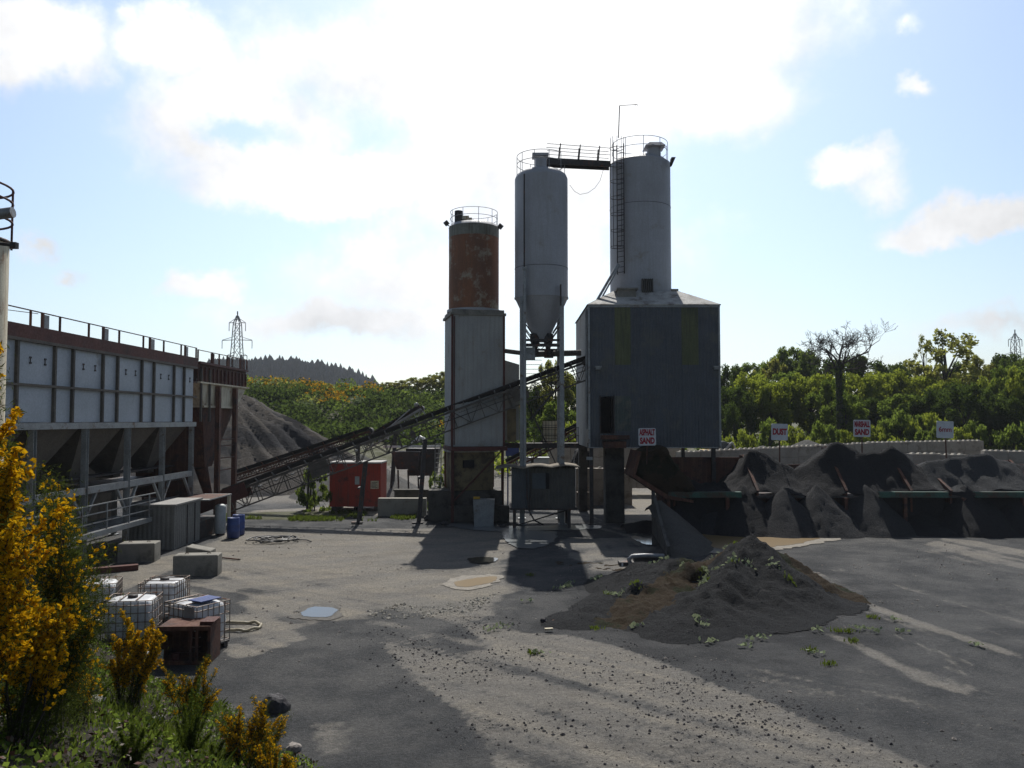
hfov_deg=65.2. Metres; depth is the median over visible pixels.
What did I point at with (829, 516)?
spill heap
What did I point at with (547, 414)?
tree
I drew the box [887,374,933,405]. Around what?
tree
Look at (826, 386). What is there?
tree
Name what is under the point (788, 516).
spill heap
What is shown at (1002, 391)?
tree
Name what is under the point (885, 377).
tree
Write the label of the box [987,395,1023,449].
tree
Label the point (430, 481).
bush
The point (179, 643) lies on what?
rusty box
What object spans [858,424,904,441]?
bush
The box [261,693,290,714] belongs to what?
rock
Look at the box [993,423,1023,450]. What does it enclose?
bush
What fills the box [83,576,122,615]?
bulk container
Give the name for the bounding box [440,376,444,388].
tree
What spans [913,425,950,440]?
bush
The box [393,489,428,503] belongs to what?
wall
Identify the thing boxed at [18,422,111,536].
retaining wall
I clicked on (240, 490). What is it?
belt conveyor
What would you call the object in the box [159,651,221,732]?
gorse bush
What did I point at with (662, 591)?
earth bank
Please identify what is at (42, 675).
gorse bush
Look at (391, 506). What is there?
wall
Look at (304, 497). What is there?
bush
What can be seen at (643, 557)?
crash barrier
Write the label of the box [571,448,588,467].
dark heap
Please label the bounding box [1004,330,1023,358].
electricity pylon
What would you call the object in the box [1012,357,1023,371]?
tree
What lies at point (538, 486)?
control cabin
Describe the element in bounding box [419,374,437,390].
tree
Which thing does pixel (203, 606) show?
bulk container
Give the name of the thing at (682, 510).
spill heap
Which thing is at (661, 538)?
wing wall
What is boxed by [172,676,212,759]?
broom plant
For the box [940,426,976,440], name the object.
bush
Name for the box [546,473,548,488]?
window
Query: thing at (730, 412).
tree
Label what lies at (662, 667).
rubble stones
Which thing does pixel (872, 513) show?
spill heap
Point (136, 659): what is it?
gorse bush
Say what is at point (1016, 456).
block wall
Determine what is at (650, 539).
puddle
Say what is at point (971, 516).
spill heap
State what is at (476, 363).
clad tower
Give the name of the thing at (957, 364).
tree
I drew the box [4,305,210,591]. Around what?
aggregate bins
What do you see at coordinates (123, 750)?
broom plant
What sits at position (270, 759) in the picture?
gorse bush
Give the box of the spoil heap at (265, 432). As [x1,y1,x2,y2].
[117,395,355,500]
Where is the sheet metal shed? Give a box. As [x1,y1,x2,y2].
[129,498,202,549]
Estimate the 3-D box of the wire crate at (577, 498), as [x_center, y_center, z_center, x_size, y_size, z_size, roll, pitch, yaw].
[4.509,7.228,51.069,0.896,1.350,0.715,0,-3,0]
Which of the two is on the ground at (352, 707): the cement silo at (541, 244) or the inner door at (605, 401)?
the cement silo at (541, 244)
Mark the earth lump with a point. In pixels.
(660, 470)
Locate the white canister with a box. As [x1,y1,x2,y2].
[146,650,163,666]
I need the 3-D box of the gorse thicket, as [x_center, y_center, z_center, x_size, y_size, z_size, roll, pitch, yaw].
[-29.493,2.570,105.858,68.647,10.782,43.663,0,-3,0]
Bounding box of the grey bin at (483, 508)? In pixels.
[473,497,494,526]
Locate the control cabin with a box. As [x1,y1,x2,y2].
[495,462,579,527]
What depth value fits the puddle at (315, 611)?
23.33 m
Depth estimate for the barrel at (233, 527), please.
37.92 m
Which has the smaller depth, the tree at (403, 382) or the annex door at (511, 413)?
the annex door at (511, 413)
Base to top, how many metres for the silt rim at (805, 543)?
0.001 m
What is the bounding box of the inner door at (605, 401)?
[601,397,609,432]
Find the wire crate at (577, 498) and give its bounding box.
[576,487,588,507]
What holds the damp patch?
on the ground at (352, 707)
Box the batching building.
[575,263,721,524]
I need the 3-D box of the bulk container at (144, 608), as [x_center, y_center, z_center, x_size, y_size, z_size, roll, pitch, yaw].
[-9.579,5.922,20.190,1.202,1.200,1.002,0,-3,-10]
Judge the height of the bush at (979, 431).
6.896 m
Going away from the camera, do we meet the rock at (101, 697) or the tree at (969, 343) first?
the rock at (101, 697)
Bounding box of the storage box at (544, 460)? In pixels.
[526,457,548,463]
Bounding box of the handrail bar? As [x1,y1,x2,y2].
[390,403,418,426]
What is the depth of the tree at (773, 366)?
97.17 m
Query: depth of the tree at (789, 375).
81.12 m
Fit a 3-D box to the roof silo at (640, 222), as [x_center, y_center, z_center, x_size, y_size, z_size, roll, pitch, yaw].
[7.536,-9.025,47.153,3.873,10.389,3.999,0,-3,0]
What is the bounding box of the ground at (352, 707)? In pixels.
[0,395,1023,767]
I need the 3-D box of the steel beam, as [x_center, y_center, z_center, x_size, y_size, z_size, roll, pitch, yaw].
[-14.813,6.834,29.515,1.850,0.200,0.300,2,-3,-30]
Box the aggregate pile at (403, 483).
[289,454,417,501]
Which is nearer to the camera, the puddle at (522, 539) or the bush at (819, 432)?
the puddle at (522, 539)
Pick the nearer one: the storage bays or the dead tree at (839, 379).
the storage bays
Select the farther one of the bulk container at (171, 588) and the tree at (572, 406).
the tree at (572, 406)
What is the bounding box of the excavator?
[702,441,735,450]
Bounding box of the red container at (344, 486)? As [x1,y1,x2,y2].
[329,460,386,510]
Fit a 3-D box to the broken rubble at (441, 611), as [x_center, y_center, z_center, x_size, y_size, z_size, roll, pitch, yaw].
[-2.062,6.675,23.940,4.613,0.104,2.078,1,-3,-28]
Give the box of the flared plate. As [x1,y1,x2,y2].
[624,449,692,502]
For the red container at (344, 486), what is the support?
on the ground at (352, 707)
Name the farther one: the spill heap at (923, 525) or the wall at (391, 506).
the wall at (391, 506)
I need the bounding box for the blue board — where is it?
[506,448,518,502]
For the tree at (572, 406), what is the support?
on the ground at (352, 707)
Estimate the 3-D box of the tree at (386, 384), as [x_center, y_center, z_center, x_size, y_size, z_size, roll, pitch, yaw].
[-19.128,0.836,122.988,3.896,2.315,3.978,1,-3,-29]
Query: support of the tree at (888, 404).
on the ground at (352, 707)
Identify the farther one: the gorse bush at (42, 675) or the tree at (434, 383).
the tree at (434, 383)
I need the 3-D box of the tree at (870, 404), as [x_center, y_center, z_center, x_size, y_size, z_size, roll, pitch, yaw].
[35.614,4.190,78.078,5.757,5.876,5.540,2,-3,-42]
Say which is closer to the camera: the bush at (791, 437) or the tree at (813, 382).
the bush at (791, 437)
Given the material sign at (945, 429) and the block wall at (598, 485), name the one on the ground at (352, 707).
the block wall at (598, 485)
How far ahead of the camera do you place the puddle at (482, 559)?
32.03 m
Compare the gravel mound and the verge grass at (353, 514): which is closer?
the gravel mound
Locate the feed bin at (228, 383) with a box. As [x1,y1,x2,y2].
[135,349,249,516]
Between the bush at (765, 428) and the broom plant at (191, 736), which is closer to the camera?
the broom plant at (191, 736)
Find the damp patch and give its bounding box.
[289,602,341,619]
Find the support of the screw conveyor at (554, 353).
attached to the cement silo at (541, 244)
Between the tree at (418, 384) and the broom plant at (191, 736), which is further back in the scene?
the tree at (418, 384)
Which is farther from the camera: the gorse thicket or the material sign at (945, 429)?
the gorse thicket
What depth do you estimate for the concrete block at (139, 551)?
31.50 m
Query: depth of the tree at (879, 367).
90.95 m
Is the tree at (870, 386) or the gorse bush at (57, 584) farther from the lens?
the tree at (870, 386)
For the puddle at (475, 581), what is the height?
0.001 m
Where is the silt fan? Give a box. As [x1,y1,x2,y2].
[645,500,713,557]
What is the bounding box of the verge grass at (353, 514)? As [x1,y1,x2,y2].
[226,508,416,520]
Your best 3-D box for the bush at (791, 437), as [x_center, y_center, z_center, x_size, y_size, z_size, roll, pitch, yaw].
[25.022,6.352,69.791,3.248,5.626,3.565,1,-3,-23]
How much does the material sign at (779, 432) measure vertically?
3.014 m
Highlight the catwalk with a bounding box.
[546,143,609,169]
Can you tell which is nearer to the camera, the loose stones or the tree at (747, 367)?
the loose stones
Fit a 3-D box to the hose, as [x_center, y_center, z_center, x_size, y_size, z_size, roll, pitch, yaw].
[-7.323,6.526,21.562,1.162,0.120,0.960,0,-3,0]
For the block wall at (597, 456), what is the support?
on the ground at (352, 707)
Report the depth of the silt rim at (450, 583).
27.70 m
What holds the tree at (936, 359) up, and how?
on the ground at (352, 707)
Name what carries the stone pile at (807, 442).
on the ground at (352, 707)
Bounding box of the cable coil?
[246,535,311,542]
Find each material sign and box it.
[638,428,655,463]
[771,424,787,461]
[853,420,869,452]
[936,421,953,457]
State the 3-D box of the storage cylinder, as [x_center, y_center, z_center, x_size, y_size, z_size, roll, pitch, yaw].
[-14.308,6.625,39.234,0.530,1.490,0.530,0,-3,0]
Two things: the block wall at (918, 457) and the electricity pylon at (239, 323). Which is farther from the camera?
the electricity pylon at (239, 323)
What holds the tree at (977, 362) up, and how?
on the ground at (352, 707)
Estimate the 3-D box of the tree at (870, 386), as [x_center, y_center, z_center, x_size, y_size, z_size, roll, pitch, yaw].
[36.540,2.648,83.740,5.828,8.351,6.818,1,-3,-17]
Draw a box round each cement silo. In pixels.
[0,182,18,467]
[514,149,567,524]
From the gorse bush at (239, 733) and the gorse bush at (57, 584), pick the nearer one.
the gorse bush at (57, 584)
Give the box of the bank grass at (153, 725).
[0,637,293,767]
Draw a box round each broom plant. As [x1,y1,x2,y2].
[106,722,154,766]
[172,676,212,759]
[202,739,232,762]
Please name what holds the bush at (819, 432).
on the ground at (352, 707)
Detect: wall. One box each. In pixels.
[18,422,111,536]
[378,498,426,515]
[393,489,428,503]
[549,448,679,487]
[575,467,631,504]
[651,490,670,555]
[676,442,871,463]
[864,440,983,454]
[906,452,965,463]
[981,449,1023,463]
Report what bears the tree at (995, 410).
on the ground at (352, 707)
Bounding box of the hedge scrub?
[440,431,1016,474]
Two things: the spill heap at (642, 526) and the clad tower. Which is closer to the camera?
the spill heap at (642, 526)
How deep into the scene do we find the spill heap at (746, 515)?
39.12 m
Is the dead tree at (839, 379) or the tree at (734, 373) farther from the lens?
the tree at (734, 373)
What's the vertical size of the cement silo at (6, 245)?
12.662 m
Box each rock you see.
[92,694,105,705]
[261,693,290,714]
[285,742,301,752]
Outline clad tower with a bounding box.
[428,309,518,522]
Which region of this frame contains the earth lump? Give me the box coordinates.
[626,445,694,493]
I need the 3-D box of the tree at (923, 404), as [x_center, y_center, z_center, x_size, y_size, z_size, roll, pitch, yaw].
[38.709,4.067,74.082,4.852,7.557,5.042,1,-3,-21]
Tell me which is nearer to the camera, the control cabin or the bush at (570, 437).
the control cabin
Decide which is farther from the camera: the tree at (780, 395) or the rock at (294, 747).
the tree at (780, 395)
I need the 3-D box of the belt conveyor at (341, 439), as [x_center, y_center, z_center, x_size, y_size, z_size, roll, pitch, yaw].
[-13.023,5.250,49.775,8.760,5.226,0.961,0,-3,0]
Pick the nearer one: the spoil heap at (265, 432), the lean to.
the lean to
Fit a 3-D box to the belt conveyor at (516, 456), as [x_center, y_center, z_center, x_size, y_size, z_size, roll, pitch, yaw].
[2.119,5.207,51.771,5.151,5.490,1.085,0,-3,0]
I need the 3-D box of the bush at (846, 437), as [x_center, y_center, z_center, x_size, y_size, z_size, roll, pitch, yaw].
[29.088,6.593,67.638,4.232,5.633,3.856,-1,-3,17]
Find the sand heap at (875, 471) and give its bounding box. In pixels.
[670,442,1023,519]
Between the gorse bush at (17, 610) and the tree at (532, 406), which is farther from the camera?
the tree at (532, 406)
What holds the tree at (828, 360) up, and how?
on the ground at (352, 707)
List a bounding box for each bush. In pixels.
[0,341,82,705]
[0,460,131,760]
[0,580,89,750]
[51,654,112,724]
[97,607,167,710]
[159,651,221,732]
[212,694,293,767]
[252,726,303,767]
[295,466,332,511]
[427,472,444,509]
[553,420,575,442]
[725,428,756,448]
[756,416,788,446]
[780,425,819,445]
[810,419,841,444]
[839,429,875,443]
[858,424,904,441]
[877,408,928,440]
[902,411,947,440]
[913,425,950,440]
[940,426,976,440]
[963,420,997,449]
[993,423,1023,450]
[1005,421,1023,447]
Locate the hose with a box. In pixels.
[225,620,262,631]
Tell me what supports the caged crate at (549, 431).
on the walkway
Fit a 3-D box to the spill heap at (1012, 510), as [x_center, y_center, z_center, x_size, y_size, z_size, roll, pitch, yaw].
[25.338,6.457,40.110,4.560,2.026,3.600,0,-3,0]
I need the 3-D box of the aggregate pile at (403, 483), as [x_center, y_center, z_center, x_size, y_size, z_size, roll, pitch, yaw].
[-10.575,6.721,58.282,10.845,3.132,14.199,1,-3,-27]
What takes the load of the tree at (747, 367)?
on the ground at (352, 707)
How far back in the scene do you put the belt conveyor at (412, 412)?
55.58 m
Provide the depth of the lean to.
38.99 m
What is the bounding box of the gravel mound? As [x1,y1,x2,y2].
[541,534,868,643]
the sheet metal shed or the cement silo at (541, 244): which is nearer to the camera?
the sheet metal shed
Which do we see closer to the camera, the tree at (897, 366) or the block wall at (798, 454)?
the block wall at (798, 454)
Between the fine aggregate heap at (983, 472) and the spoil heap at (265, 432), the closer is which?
the fine aggregate heap at (983, 472)
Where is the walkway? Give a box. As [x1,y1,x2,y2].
[505,427,578,447]
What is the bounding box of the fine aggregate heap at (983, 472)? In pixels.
[918,453,1023,491]
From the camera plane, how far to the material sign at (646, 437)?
39.62 m
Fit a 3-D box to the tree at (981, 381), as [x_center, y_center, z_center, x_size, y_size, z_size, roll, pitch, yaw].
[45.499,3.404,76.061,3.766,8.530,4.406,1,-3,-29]
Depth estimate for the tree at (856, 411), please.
72.53 m
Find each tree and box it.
[375,382,397,388]
[388,380,411,390]
[401,377,429,393]
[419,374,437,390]
[429,371,444,390]
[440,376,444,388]
[519,385,555,456]
[532,360,574,421]
[533,400,575,452]
[564,374,575,426]
[721,363,740,437]
[721,385,758,446]
[721,401,740,445]
[727,362,769,434]
[728,371,776,447]
[748,377,794,445]
[750,358,790,435]
[760,346,809,380]
[769,372,813,424]
[780,348,823,436]
[784,372,835,435]
[797,318,897,441]
[804,379,857,434]
[808,357,845,412]
[819,393,868,443]
[835,370,892,424]
[842,353,903,425]
[854,397,898,440]
[864,368,908,406]
[876,393,923,440]
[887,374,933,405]
[890,361,913,400]
[902,328,991,389]
[907,335,942,380]
[907,387,948,431]
[921,377,963,422]
[935,381,1000,449]
[937,360,967,412]
[963,354,997,385]
[967,401,1013,448]
[976,376,1003,402]
[981,365,1023,449]
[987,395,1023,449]
[988,352,1021,382]
[1005,365,1023,420]
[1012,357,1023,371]
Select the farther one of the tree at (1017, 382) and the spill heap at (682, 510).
the tree at (1017, 382)
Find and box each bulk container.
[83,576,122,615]
[100,591,162,646]
[138,575,189,624]
[164,594,230,651]
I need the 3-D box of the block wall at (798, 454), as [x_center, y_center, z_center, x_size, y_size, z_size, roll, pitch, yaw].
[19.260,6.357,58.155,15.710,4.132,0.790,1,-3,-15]
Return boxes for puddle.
[301,606,337,616]
[447,523,600,530]
[454,576,496,586]
[468,557,497,562]
[500,530,557,548]
[630,534,659,544]
[702,534,819,548]
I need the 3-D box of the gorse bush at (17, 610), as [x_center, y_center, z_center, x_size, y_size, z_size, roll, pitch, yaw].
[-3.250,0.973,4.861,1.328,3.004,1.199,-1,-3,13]
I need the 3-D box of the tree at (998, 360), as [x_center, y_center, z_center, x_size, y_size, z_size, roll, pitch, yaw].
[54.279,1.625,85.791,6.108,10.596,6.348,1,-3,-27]
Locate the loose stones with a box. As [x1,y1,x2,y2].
[357,616,956,767]
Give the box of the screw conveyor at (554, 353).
[505,349,580,357]
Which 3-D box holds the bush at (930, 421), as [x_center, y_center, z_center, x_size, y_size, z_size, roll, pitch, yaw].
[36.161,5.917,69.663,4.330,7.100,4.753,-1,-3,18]
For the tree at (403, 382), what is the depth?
120.55 m
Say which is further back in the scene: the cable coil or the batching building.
the batching building
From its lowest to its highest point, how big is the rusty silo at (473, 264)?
5.859 m
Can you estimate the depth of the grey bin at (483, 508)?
41.95 m
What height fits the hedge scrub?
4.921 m
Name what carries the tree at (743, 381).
on the ground at (352, 707)
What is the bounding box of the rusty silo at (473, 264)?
[447,206,498,312]
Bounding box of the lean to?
[168,494,231,538]
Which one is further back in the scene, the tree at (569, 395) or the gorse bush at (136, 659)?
the tree at (569, 395)
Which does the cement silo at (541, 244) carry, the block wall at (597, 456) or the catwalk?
the catwalk
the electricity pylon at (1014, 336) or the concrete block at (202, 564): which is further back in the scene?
the electricity pylon at (1014, 336)
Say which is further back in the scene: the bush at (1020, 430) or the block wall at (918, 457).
the bush at (1020, 430)
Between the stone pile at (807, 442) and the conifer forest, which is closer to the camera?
the stone pile at (807, 442)
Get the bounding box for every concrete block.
[117,540,160,562]
[173,552,221,576]
[186,544,215,552]
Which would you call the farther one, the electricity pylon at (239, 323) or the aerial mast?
the electricity pylon at (239, 323)
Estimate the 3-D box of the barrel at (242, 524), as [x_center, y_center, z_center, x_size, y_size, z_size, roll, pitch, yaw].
[-13.407,6.886,39.222,0.612,0.969,0.612,-2,-3,33]
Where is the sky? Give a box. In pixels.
[0,0,1023,414]
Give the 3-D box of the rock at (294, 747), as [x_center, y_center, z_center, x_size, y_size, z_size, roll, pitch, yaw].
[-3.725,6.200,13.643,0.269,0.151,0.256,0,-3,0]
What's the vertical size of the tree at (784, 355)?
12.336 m
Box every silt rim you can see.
[441,574,503,589]
[709,538,840,552]
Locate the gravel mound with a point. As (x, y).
(764, 579)
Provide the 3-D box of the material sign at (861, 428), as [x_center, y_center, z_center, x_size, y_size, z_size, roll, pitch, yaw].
[18.610,3.460,42.534,0.915,3.112,0.117,0,-3,0]
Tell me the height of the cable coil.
0.162 m
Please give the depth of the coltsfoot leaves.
21.49 m
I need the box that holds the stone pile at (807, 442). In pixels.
[791,440,817,445]
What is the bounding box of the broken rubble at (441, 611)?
[367,593,497,618]
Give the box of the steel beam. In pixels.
[82,564,138,574]
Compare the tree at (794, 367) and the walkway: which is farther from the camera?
the tree at (794, 367)
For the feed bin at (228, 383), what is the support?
on the ground at (352, 707)
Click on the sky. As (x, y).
(174, 169)
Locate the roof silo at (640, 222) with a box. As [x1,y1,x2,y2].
[610,135,675,291]
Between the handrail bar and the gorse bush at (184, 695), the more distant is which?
the handrail bar
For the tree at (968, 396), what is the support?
on the ground at (352, 707)
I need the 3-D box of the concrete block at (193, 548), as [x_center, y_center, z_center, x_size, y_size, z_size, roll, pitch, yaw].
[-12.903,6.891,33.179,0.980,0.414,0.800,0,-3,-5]
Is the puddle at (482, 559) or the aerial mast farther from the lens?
the aerial mast
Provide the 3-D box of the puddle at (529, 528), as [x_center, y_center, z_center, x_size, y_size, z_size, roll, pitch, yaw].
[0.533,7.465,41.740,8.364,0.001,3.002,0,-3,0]
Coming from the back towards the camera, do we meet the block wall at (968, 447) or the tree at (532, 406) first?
the tree at (532, 406)
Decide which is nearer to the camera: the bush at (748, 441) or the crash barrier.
the crash barrier
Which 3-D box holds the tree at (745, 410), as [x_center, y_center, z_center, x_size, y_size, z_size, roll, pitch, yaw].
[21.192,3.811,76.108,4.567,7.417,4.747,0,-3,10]
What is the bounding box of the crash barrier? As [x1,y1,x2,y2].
[618,553,663,565]
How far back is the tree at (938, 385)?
79.44 m
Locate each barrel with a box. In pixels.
[227,517,239,537]
[232,514,244,534]
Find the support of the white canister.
on the ground at (352, 707)
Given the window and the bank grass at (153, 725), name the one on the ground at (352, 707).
the bank grass at (153, 725)
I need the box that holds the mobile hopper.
[383,435,440,488]
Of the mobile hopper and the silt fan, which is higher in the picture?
the mobile hopper
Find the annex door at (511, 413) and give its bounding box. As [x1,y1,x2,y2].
[507,409,515,441]
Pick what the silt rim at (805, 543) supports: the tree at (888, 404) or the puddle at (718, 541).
the puddle at (718, 541)
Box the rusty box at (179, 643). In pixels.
[156,616,220,664]
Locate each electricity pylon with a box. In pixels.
[222,311,251,367]
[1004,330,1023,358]
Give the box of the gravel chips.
[544,535,874,644]
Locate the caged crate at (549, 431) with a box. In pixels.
[543,421,556,440]
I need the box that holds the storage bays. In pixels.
[656,446,1023,520]
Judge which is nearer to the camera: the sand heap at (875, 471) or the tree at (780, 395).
the sand heap at (875, 471)
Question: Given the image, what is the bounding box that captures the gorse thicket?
[243,374,536,447]
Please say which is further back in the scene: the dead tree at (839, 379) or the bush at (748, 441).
the dead tree at (839, 379)
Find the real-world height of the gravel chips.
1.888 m
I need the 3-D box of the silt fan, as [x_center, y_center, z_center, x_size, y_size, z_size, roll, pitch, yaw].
[7.930,6.393,36.209,2.760,1.802,7.200,0,-3,0]
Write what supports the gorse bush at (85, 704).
on the ground at (352, 707)
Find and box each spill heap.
[621,520,651,533]
[650,500,701,533]
[714,484,767,536]
[765,489,817,537]
[798,484,865,538]
[842,485,916,537]
[908,514,959,536]
[936,485,1021,538]
[999,498,1023,536]
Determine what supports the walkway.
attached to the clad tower
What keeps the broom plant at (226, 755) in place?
on the ground at (352, 707)
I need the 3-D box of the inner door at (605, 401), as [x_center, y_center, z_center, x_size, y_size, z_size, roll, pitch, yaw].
[5.112,1.738,44.617,0.687,1.997,0.100,0,-3,0]
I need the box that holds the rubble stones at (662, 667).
[107,533,1023,767]
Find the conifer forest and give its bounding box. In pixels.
[207,354,382,386]
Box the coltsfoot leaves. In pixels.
[483,545,983,654]
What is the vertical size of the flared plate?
4.053 m
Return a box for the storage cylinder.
[214,504,225,534]
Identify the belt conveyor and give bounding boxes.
[200,356,584,523]
[237,426,373,510]
[360,405,424,487]
[505,423,575,470]
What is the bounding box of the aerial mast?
[618,104,636,137]
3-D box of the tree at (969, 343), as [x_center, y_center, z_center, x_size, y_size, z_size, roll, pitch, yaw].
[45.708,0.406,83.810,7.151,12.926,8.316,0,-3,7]
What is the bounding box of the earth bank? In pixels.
[556,543,870,629]

